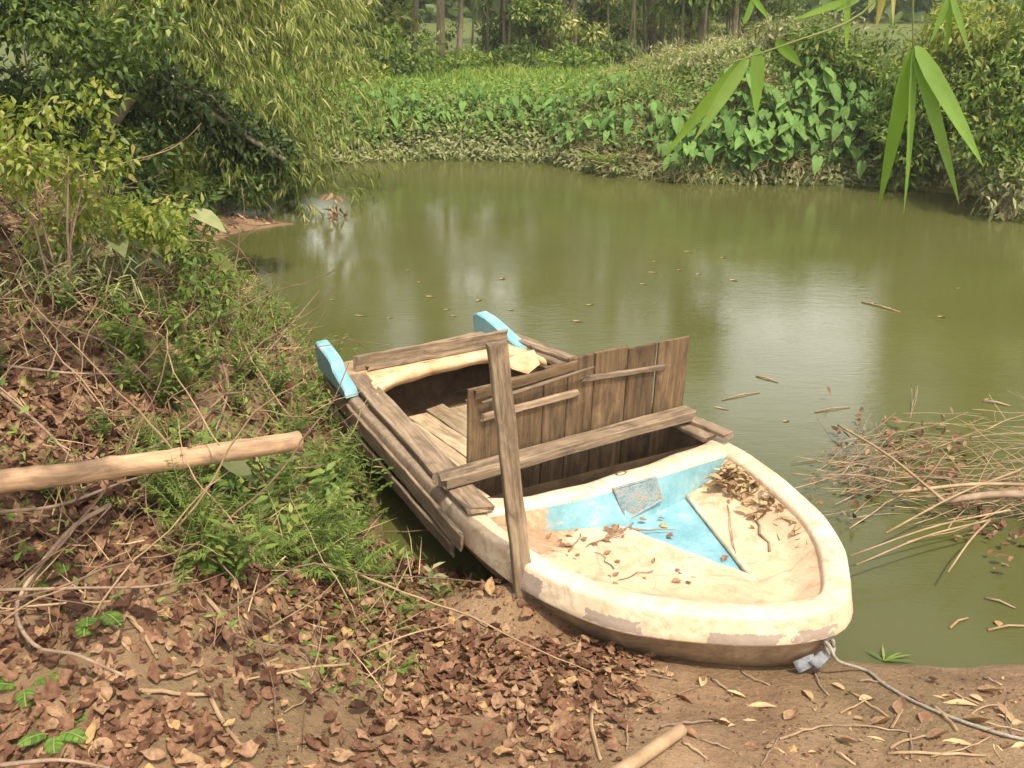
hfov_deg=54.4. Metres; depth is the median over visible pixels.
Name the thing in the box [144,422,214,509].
weed
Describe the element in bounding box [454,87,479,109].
taro plant
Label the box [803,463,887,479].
floating twig
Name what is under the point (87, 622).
fern
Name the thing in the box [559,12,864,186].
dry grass
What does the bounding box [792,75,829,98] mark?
taro plant
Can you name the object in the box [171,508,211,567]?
weed
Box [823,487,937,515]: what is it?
floating twig
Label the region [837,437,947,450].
floating twig
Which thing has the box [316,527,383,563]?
weed
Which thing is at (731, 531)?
fallen twig
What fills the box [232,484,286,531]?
weed
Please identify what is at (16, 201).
dry vine
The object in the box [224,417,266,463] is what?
weed
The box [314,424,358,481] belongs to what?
weed
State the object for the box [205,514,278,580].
weed
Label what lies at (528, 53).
green shrub
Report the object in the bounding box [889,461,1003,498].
floating twig
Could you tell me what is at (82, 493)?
dry vine
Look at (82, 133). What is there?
dark shrub
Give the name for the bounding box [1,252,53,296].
weed
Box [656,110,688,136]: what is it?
taro plant
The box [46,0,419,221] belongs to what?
bamboo clump
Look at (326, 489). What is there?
weed
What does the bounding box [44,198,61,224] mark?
weed
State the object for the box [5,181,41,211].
weed
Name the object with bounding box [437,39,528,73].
green shrub
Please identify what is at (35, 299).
dry vine
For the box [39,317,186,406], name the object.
dry vine
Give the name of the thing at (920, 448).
floating twig
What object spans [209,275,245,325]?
weed
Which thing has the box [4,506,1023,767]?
leaf crumbs
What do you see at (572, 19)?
bare trunk
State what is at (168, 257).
broadleaf shrub
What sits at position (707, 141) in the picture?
taro plant
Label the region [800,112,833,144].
taro plant
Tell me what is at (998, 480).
floating twig
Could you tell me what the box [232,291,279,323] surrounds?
weed
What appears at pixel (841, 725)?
fallen stick
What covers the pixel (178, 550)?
dry vine
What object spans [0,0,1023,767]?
ground
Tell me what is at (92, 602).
dry vine
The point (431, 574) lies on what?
seedling
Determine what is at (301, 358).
weed
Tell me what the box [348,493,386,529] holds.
weed
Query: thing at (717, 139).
taro plant
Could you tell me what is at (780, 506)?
fallen leaf
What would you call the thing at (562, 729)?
leaf litter
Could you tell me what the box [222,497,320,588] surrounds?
weed
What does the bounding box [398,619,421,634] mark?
weed
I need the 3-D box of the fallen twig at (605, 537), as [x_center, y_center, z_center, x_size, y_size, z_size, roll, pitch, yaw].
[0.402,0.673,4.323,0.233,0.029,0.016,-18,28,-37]
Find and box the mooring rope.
[821,637,1023,740]
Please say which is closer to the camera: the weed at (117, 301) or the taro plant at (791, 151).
the weed at (117, 301)
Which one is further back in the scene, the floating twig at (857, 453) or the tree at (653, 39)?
the tree at (653, 39)
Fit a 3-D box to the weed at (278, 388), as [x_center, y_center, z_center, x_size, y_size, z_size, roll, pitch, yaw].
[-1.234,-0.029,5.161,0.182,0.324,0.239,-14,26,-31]
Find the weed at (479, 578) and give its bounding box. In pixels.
[471,565,495,584]
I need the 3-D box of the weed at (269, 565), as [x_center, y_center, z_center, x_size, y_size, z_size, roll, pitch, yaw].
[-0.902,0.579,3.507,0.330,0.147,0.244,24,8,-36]
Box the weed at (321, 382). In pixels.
[304,366,323,389]
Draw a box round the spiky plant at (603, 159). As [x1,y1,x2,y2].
[570,145,633,172]
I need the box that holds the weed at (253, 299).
[242,290,262,313]
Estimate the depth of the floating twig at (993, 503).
5.01 m
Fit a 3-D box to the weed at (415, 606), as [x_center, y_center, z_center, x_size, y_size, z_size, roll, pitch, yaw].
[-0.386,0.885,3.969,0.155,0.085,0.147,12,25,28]
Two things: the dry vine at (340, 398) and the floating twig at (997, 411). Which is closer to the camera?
the dry vine at (340, 398)
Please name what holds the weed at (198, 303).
on the ground at (784, 680)
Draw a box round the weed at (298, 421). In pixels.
[254,383,330,453]
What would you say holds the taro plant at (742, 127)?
on the ground at (784, 680)
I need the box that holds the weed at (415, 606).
[391,589,437,614]
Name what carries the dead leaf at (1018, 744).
on the ground at (784, 680)
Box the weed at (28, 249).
[15,237,42,262]
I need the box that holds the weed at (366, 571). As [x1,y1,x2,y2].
[344,544,401,598]
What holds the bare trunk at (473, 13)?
on the ground at (784, 680)
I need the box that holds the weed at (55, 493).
[25,447,68,503]
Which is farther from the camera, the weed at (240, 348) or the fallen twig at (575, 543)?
the weed at (240, 348)
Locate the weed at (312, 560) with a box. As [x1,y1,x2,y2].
[281,526,383,579]
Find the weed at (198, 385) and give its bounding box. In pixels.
[162,362,215,396]
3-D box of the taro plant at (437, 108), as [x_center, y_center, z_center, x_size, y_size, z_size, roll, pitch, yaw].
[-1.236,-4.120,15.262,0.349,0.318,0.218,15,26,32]
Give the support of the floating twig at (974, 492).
on the water
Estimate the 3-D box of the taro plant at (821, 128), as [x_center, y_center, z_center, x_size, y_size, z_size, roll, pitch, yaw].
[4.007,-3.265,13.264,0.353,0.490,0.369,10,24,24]
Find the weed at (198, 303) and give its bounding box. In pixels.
[185,261,218,311]
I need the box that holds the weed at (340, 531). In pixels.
[294,514,368,563]
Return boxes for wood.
[0,0,1023,23]
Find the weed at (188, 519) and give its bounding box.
[134,476,269,568]
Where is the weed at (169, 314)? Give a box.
[152,303,181,331]
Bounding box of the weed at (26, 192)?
[8,183,41,217]
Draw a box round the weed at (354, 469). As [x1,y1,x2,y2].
[305,445,366,484]
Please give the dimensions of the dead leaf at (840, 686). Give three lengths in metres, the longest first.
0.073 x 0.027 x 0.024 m
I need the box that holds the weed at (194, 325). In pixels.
[167,294,219,334]
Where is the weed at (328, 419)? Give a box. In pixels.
[310,394,349,443]
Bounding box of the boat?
[315,311,852,666]
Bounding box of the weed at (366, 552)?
[347,528,411,573]
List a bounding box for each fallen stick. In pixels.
[126,613,158,659]
[139,687,217,697]
[160,669,197,679]
[201,592,237,635]
[208,696,240,743]
[262,661,304,679]
[283,675,328,712]
[534,725,548,764]
[565,636,594,645]
[588,710,601,760]
[595,723,607,727]
[602,663,671,679]
[624,714,627,750]
[640,686,699,708]
[660,720,716,727]
[681,741,706,758]
[701,739,730,749]
[710,677,732,695]
[740,670,769,685]
[760,736,779,765]
[779,724,833,739]
[813,671,828,695]
[834,724,908,732]
[834,750,855,765]
[840,698,867,713]
[848,691,888,716]
[858,678,885,682]
[887,750,986,756]
[889,709,902,727]
[889,734,926,749]
[908,732,912,757]
[931,705,957,730]
[931,736,990,757]
[950,692,978,704]
[962,719,1023,731]
[971,704,1007,713]
[982,677,1001,685]
[1004,701,1012,734]
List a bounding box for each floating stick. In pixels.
[722,392,759,400]
[756,375,777,381]
[815,407,849,412]
[862,301,899,311]
[949,617,968,628]
[983,400,1009,406]
[985,597,1014,608]
[987,624,1023,630]
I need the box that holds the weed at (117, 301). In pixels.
[91,275,139,329]
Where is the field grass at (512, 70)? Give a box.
[5,37,856,130]
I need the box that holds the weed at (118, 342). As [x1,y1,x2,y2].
[96,310,126,354]
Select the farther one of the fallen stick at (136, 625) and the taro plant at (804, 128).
the taro plant at (804, 128)
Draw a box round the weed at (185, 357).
[121,325,197,396]
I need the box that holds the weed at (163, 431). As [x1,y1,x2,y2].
[134,412,173,448]
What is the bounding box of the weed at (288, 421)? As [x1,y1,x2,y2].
[267,406,312,432]
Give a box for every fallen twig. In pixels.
[568,533,580,551]
[586,532,623,546]
[594,552,614,568]
[603,522,633,539]
[619,570,652,579]
[629,527,674,530]
[727,504,735,553]
[753,508,770,551]
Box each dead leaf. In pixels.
[629,680,641,686]
[661,656,671,661]
[675,693,691,703]
[686,726,697,738]
[699,677,706,685]
[708,716,728,725]
[727,690,747,698]
[743,741,758,750]
[748,702,776,707]
[783,708,797,719]
[788,744,796,752]
[803,690,813,701]
[832,683,844,690]
[837,735,856,742]
[859,694,875,699]
[867,736,883,742]
[870,716,892,724]
[892,696,907,713]
[908,694,924,700]
[918,711,932,723]
[925,728,949,737]
[942,738,970,744]
[943,699,977,705]
[948,693,957,698]
[963,713,989,721]
[970,694,982,702]
[975,732,988,737]
[978,684,1000,691]
[982,726,1001,730]
[997,703,1008,713]
[1001,743,1012,747]
[1004,712,1014,721]
[1011,719,1023,725]
[1011,742,1023,748]
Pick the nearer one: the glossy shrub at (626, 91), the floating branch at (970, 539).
the floating branch at (970, 539)
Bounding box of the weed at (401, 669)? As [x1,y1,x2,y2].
[376,649,426,674]
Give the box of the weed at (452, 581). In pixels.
[449,577,464,589]
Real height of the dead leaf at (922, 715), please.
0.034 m
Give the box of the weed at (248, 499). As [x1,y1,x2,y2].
[210,473,285,513]
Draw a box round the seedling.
[418,562,447,592]
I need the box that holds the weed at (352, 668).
[338,660,360,682]
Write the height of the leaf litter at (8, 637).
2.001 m
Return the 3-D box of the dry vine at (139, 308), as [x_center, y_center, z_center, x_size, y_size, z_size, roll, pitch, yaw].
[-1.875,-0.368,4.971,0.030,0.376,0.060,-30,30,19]
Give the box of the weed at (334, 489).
[302,474,355,498]
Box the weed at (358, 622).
[348,611,375,628]
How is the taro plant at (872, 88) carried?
on the ground at (784, 680)
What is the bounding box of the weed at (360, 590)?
[342,576,374,601]
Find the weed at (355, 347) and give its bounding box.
[298,333,359,387]
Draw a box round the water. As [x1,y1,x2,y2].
[215,160,1023,667]
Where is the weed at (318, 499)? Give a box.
[276,469,338,528]
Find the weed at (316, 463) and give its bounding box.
[296,440,333,485]
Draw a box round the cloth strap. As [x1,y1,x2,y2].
[793,648,831,673]
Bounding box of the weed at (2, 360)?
[0,345,9,376]
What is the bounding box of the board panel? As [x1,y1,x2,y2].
[466,336,689,495]
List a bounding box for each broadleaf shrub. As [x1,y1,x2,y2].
[0,76,144,303]
[13,169,197,302]
[83,177,227,292]
[142,264,251,345]
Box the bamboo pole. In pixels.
[0,431,303,493]
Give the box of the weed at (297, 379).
[284,361,324,389]
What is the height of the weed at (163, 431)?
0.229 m
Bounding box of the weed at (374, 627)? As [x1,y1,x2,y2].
[370,626,388,642]
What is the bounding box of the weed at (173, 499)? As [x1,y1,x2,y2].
[147,474,213,520]
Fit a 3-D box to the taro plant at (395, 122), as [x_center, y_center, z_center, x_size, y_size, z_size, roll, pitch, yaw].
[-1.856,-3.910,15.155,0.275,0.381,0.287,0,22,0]
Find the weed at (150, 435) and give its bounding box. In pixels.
[116,406,186,452]
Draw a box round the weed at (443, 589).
[428,578,458,603]
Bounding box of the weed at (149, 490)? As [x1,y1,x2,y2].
[94,426,200,512]
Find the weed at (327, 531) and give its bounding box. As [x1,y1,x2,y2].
[278,465,367,560]
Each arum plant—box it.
[56,230,168,291]
[100,208,226,289]
[149,449,254,500]
[150,233,236,279]
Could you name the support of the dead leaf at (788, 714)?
on the ground at (784, 680)
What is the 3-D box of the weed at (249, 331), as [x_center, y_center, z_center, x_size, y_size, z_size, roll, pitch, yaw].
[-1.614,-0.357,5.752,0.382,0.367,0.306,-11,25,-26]
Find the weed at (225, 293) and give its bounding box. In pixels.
[210,277,242,313]
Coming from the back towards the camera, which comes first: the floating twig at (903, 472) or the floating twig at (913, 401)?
the floating twig at (913, 401)
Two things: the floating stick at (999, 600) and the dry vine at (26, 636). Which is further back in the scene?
the floating stick at (999, 600)
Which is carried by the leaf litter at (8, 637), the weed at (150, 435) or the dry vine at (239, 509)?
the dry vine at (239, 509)
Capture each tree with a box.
[0,0,196,111]
[43,0,221,76]
[65,49,305,197]
[272,0,421,55]
[345,0,424,26]
[411,0,418,55]
[431,0,472,54]
[436,0,444,65]
[477,0,554,52]
[506,0,566,55]
[529,0,623,51]
[593,0,646,49]
[646,0,658,51]
[649,0,738,46]
[692,0,748,40]
[730,0,805,38]
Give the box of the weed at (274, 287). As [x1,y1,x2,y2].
[245,275,278,314]
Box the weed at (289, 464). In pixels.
[250,416,318,497]
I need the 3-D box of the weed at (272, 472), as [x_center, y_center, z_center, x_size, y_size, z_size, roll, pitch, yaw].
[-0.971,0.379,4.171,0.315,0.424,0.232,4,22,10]
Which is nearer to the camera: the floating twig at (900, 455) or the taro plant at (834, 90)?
the floating twig at (900, 455)
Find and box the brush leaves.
[807,386,1023,571]
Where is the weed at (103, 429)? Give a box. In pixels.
[83,404,113,440]
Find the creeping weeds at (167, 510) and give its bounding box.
[0,127,424,708]
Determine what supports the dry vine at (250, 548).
on the weed at (227, 562)
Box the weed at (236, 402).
[224,377,258,417]
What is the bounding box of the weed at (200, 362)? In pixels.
[187,330,224,380]
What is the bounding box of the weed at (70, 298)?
[38,268,79,318]
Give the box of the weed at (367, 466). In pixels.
[359,437,385,475]
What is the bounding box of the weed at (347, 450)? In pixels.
[329,413,363,463]
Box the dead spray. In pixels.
[320,193,347,220]
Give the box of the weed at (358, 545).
[299,499,376,564]
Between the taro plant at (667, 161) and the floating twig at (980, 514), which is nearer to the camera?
the floating twig at (980, 514)
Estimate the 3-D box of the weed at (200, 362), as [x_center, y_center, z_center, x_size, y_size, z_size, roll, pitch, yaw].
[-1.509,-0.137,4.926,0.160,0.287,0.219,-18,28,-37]
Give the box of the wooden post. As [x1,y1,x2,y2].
[485,341,533,599]
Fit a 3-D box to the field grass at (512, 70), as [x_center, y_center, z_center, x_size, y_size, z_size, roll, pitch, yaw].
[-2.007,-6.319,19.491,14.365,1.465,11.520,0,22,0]
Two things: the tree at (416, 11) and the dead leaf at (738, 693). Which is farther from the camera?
the tree at (416, 11)
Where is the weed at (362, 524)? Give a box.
[333,503,368,547]
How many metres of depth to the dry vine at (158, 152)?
5.96 m
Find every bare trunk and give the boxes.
[471,0,474,52]
[482,0,483,49]
[486,0,488,52]
[498,0,502,50]
[507,0,512,51]
[548,1,554,54]
[570,0,574,48]
[583,0,585,46]
[590,3,594,52]
[593,2,599,51]
[607,0,608,51]
[628,0,633,49]
[633,0,635,53]
[642,3,646,53]
[659,0,662,51]
[662,9,664,46]
[670,0,675,51]
[679,0,684,46]
[688,10,692,44]
[701,0,708,44]
[707,12,708,42]
[725,5,728,39]
[728,0,731,38]
[737,0,740,38]
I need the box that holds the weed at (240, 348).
[204,321,258,368]
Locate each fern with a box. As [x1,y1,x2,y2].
[0,669,59,707]
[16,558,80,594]
[17,712,86,754]
[60,591,124,637]
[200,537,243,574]
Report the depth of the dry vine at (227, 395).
4.80 m
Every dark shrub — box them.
[0,0,163,147]
[0,79,188,204]
[25,130,224,237]
[135,133,272,210]
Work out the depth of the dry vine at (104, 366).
4.32 m
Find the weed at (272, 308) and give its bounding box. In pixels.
[269,300,300,333]
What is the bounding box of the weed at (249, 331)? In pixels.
[201,292,265,350]
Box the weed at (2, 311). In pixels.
[0,292,25,313]
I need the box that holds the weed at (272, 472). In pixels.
[246,432,319,510]
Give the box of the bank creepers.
[187,83,1023,203]
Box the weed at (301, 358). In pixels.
[289,343,313,363]
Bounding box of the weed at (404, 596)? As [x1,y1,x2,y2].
[391,584,414,599]
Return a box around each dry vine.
[0,178,62,217]
[0,197,34,204]
[0,198,24,218]
[0,201,91,310]
[0,253,113,258]
[0,258,23,296]
[0,349,13,396]
[0,363,127,374]
[0,389,120,450]
[0,391,72,458]
[0,472,161,513]
[0,505,111,588]
[0,550,130,624]
[0,560,131,604]
[0,567,195,591]
[0,600,111,612]
[0,758,110,767]
[1,227,52,369]
[3,219,46,248]
[13,595,126,636]
[14,502,125,677]
[16,263,69,330]
[17,279,172,448]
[17,343,169,586]
[19,298,105,412]
[33,143,179,193]
[34,401,134,416]
[37,291,148,308]
[39,266,53,348]
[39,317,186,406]
[46,232,71,260]
[47,303,67,371]
[47,353,134,441]
[62,186,137,228]
[68,267,125,274]
[71,305,109,410]
[72,172,145,257]
[72,421,85,456]
[75,481,97,502]
[77,366,133,375]
[78,122,201,179]
[81,304,164,336]
[82,356,127,375]
[92,478,219,616]
[93,240,217,258]
[101,396,127,418]
[105,418,139,452]
[107,170,164,184]
[109,237,190,301]
[109,286,164,334]
[115,277,186,284]
[116,223,172,276]
[129,279,159,338]
[138,380,160,490]
[141,262,286,294]
[141,544,226,558]
[148,369,250,421]
[150,290,319,448]
[153,531,279,739]
[157,593,206,609]
[163,380,305,539]
[164,381,229,404]
[165,324,219,445]
[168,293,237,302]
[172,362,348,560]
[173,517,201,535]
[176,412,255,555]
[177,219,284,225]
[183,248,196,324]
[185,227,291,329]
[199,391,291,412]
[203,226,259,237]
[205,184,244,324]
[208,222,255,279]
[214,344,228,433]
[220,320,258,360]
[223,263,342,317]
[224,257,303,290]
[224,410,314,535]
[227,562,485,611]
[232,330,297,422]
[234,635,383,753]
[236,282,339,370]
[246,410,322,418]
[247,662,349,680]
[248,311,283,393]
[277,308,326,358]
[277,341,387,379]
[289,489,355,616]
[302,604,324,743]
[305,382,381,417]
[314,404,368,451]
[329,338,372,352]
[345,387,384,442]
[350,530,427,541]
[355,571,590,671]
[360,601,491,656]
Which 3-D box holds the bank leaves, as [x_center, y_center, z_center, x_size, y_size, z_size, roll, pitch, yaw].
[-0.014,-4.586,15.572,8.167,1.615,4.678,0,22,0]
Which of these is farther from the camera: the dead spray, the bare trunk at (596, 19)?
the bare trunk at (596, 19)
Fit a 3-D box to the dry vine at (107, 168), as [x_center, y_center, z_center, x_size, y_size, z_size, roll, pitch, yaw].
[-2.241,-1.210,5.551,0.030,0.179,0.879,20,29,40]
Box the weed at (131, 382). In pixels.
[106,352,144,396]
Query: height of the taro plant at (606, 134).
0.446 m
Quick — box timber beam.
[432,405,695,489]
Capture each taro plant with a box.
[351,119,376,133]
[353,90,380,113]
[353,104,380,118]
[355,92,372,106]
[357,96,392,119]
[366,124,385,139]
[374,113,400,134]
[377,86,396,101]
[380,103,402,118]
[380,115,398,129]
[389,103,414,127]
[393,92,421,111]
[403,123,427,139]
[404,106,421,122]
[413,111,432,124]
[421,97,441,107]
[423,105,439,118]
[431,106,446,122]
[435,107,453,126]
[436,110,450,126]
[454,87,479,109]
[458,85,485,113]
[465,125,481,139]
[476,106,493,121]
[483,95,518,121]
[494,100,513,112]
[497,104,518,115]
[501,111,523,130]
[510,92,530,107]
[518,109,540,126]
[526,97,544,111]
[534,93,560,115]
[543,97,574,121]
[543,117,561,137]
[544,115,562,133]
[544,135,569,156]
[549,94,567,112]
[549,110,574,134]
[557,125,584,148]
[566,117,592,144]
[576,117,599,144]
[581,91,608,109]
[581,114,607,129]
[584,72,627,105]
[591,82,612,97]
[591,109,608,130]
[591,130,615,152]
[593,115,614,131]
[595,85,621,105]
[597,122,613,137]
[600,101,642,130]
[603,107,629,122]
[603,118,625,141]
[608,109,633,132]
[623,99,663,134]
[625,126,653,152]
[633,124,660,142]
[634,98,657,122]
[635,90,654,102]
[639,82,669,100]
[643,124,662,136]
[650,110,673,131]
[654,128,678,156]
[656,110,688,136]
[662,124,704,157]
[663,139,704,174]
[668,147,713,182]
[671,139,706,182]
[683,129,715,158]
[686,117,736,161]
[687,127,726,162]
[696,109,733,144]
[697,120,732,147]
[704,81,742,104]
[704,132,724,151]
[706,86,738,107]
[712,125,745,147]
[713,148,749,177]
[714,140,748,166]
[714,148,739,172]
[715,66,750,101]
[715,127,745,152]
[720,93,753,119]
[724,133,768,181]
[728,143,760,166]
[728,149,759,181]
[729,151,746,176]
[730,127,772,170]
[732,89,761,110]
[732,145,755,169]
[734,111,758,139]
[734,123,763,149]
[735,126,788,167]
[736,135,766,170]
[737,66,750,98]
[737,87,774,111]
[745,100,775,120]
[747,82,781,119]
[751,134,800,175]
[753,132,799,174]
[755,147,789,182]
[757,108,777,127]
[758,90,792,109]
[758,106,783,129]
[759,97,776,109]
[759,121,784,131]
[759,144,799,183]
[761,105,788,127]
[764,106,792,127]
[771,129,792,152]
[772,97,807,120]
[772,121,806,155]
[776,122,815,163]
[777,110,810,135]
[778,105,810,120]
[778,125,806,142]
[781,66,807,86]
[782,87,810,105]
[782,128,811,165]
[788,78,820,106]
[789,130,826,158]
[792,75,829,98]
[794,56,829,89]
[794,107,818,126]
[795,88,824,107]
[795,139,815,159]
[796,73,830,104]
[797,129,829,155]
[798,141,828,167]
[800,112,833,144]
[802,59,843,80]
[804,119,825,141]
[805,65,836,87]
[806,95,843,129]
[807,81,841,119]
[810,64,842,89]
[811,132,853,175]
[812,64,840,84]
[816,87,826,98]
[816,147,844,166]
[819,77,859,101]
[819,80,862,119]
[820,131,857,164]
[822,118,869,155]
[827,142,857,173]
[828,101,850,123]
[829,103,865,128]
[831,93,861,122]
[832,99,881,142]
[836,69,867,91]
[836,117,882,146]
[838,75,866,101]
[843,137,871,164]
[846,91,873,106]
[849,84,874,114]
[849,96,879,130]
[851,91,878,99]
[852,102,875,132]
[853,90,878,101]
[856,90,889,118]
[856,145,884,182]
[861,84,886,113]
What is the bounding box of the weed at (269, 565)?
[219,527,298,573]
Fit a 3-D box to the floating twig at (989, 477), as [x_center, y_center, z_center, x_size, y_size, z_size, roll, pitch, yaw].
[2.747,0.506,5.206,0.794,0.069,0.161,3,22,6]
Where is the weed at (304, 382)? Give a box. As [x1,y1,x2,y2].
[290,368,315,404]
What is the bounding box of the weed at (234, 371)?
[226,342,250,390]
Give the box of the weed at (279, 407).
[261,388,298,425]
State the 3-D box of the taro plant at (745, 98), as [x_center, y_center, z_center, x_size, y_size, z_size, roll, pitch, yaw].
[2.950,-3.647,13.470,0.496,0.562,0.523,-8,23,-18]
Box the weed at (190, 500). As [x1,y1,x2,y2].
[140,455,229,532]
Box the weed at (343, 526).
[313,502,359,550]
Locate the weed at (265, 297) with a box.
[242,278,275,315]
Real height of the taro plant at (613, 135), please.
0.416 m
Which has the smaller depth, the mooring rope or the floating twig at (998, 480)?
the mooring rope
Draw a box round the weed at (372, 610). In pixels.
[353,592,392,615]
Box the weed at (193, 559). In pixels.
[145,493,257,590]
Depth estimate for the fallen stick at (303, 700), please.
3.06 m
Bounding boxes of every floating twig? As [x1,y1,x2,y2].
[792,463,910,493]
[794,441,933,462]
[794,451,895,489]
[796,456,963,475]
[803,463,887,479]
[817,413,894,470]
[821,477,967,494]
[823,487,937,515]
[824,460,985,482]
[827,440,945,463]
[828,445,939,468]
[828,484,904,498]
[835,460,933,504]
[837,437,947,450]
[837,439,981,467]
[840,439,889,493]
[840,462,950,494]
[842,433,901,473]
[843,412,966,444]
[847,443,993,459]
[847,513,899,518]
[850,452,950,528]
[851,435,955,460]
[854,454,919,513]
[855,459,1003,488]
[859,430,977,460]
[861,433,941,465]
[865,449,921,478]
[879,427,992,460]
[880,433,923,481]
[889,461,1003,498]
[892,420,1023,434]
[895,480,958,512]
[896,448,1011,477]
[898,467,1022,500]
[902,487,1023,499]
[906,498,1006,510]
[907,498,1022,541]
[908,486,1018,525]
[910,386,917,417]
[913,438,1004,468]
[915,428,992,454]
[915,502,983,522]
[918,511,994,526]
[926,441,1023,468]
[926,471,1023,497]
[928,501,1023,512]
[929,461,984,510]
[942,418,1023,439]
[946,439,1023,443]
[947,495,1022,509]
[948,447,1003,528]
[948,498,1023,519]
[953,472,1023,480]
[957,418,1023,463]
[959,468,1016,469]
[960,433,1021,438]
[963,453,1022,482]
[973,409,1023,412]
[973,498,1022,504]
[989,395,1022,427]
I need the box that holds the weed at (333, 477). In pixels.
[311,474,351,526]
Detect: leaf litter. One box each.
[0,139,424,727]
[0,347,674,767]
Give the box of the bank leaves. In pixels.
[231,38,807,153]
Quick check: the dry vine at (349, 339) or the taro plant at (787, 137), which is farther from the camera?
the taro plant at (787, 137)
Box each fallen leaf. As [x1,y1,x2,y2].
[672,577,681,581]
[709,473,721,479]
[725,485,730,493]
[727,464,738,468]
[728,480,737,484]
[733,467,745,471]
[734,474,742,482]
[734,506,747,511]
[742,492,746,499]
[745,509,756,513]
[777,503,783,512]
[783,517,796,522]
[794,522,801,529]
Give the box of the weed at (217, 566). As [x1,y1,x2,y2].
[193,528,253,576]
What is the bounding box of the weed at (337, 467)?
[305,446,356,494]
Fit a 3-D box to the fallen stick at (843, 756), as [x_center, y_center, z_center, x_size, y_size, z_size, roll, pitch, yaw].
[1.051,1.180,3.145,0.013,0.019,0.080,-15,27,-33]
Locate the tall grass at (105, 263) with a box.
[0,218,157,314]
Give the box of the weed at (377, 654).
[361,635,393,658]
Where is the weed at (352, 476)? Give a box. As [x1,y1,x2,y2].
[311,452,375,495]
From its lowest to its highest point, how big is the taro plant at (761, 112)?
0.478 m
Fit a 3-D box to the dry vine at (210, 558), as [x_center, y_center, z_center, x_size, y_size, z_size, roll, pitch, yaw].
[-0.866,0.727,3.098,0.155,0.277,0.868,-17,27,-36]
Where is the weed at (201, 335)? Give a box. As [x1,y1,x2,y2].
[179,320,207,361]
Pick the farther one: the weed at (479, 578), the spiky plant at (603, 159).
the spiky plant at (603, 159)
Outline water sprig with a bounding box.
[866,645,914,661]
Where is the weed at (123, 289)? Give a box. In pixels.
[81,248,131,310]
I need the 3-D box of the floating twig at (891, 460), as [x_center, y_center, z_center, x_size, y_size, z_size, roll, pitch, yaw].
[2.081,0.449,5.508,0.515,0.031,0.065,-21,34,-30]
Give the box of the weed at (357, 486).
[349,451,393,513]
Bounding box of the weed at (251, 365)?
[236,342,264,380]
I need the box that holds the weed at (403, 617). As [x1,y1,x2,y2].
[396,603,410,622]
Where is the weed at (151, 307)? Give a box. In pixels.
[119,274,161,321]
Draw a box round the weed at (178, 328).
[157,299,185,338]
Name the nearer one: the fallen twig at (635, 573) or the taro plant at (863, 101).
the fallen twig at (635, 573)
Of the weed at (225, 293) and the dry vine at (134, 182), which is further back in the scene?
the weed at (225, 293)
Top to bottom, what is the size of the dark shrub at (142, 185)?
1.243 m
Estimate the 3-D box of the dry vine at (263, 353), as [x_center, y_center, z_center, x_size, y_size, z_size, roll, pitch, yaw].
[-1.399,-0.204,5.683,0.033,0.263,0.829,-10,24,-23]
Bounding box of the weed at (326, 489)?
[288,461,353,529]
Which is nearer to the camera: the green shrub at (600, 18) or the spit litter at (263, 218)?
the spit litter at (263, 218)
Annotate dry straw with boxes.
[0,120,444,699]
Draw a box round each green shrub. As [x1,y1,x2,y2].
[109,116,204,209]
[210,114,320,205]
[293,67,378,97]
[296,8,411,78]
[322,0,430,50]
[323,59,397,86]
[351,21,446,73]
[394,48,478,76]
[432,0,550,54]
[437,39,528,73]
[481,34,562,71]
[498,0,628,54]
[521,41,614,71]
[571,34,642,67]
[578,0,658,51]
[632,8,744,50]
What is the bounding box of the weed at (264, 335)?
[223,297,284,353]
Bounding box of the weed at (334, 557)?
[290,497,398,589]
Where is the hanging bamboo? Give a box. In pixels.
[663,0,983,208]
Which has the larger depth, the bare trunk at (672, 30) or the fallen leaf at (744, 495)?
the bare trunk at (672, 30)
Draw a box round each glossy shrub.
[591,64,692,114]
[640,29,777,79]
[692,50,801,102]
[744,9,872,66]
[776,13,944,91]
[852,23,1023,157]
[863,110,940,190]
[902,0,1023,150]
[918,127,1014,199]
[940,39,1023,211]
[958,157,1023,221]
[974,0,1023,143]
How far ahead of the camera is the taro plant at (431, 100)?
15.35 m
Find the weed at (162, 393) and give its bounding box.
[137,365,171,407]
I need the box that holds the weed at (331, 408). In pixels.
[310,380,335,424]
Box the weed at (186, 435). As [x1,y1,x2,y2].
[157,396,236,439]
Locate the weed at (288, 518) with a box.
[252,481,311,563]
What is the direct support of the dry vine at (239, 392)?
on the weed at (289, 464)
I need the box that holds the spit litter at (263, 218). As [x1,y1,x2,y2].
[86,154,276,247]
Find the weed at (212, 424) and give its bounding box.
[202,419,242,473]
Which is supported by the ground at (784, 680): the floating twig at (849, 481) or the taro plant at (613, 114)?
the taro plant at (613, 114)
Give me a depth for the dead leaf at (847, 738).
3.23 m
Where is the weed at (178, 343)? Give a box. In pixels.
[144,333,191,411]
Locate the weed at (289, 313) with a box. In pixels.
[256,286,300,340]
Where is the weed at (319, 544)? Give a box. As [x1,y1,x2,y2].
[255,498,330,557]
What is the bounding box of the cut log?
[611,723,686,767]
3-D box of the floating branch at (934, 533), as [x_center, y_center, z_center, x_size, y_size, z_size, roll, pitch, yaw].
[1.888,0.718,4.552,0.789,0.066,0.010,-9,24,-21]
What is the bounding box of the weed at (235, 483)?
[201,429,253,506]
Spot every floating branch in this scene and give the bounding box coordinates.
[815,474,904,485]
[837,424,944,500]
[850,509,1010,556]
[855,519,989,565]
[885,469,1020,533]
[891,482,1023,494]
[937,490,1023,504]
[947,519,990,572]
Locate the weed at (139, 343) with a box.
[92,301,153,363]
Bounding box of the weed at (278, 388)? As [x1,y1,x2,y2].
[254,350,290,401]

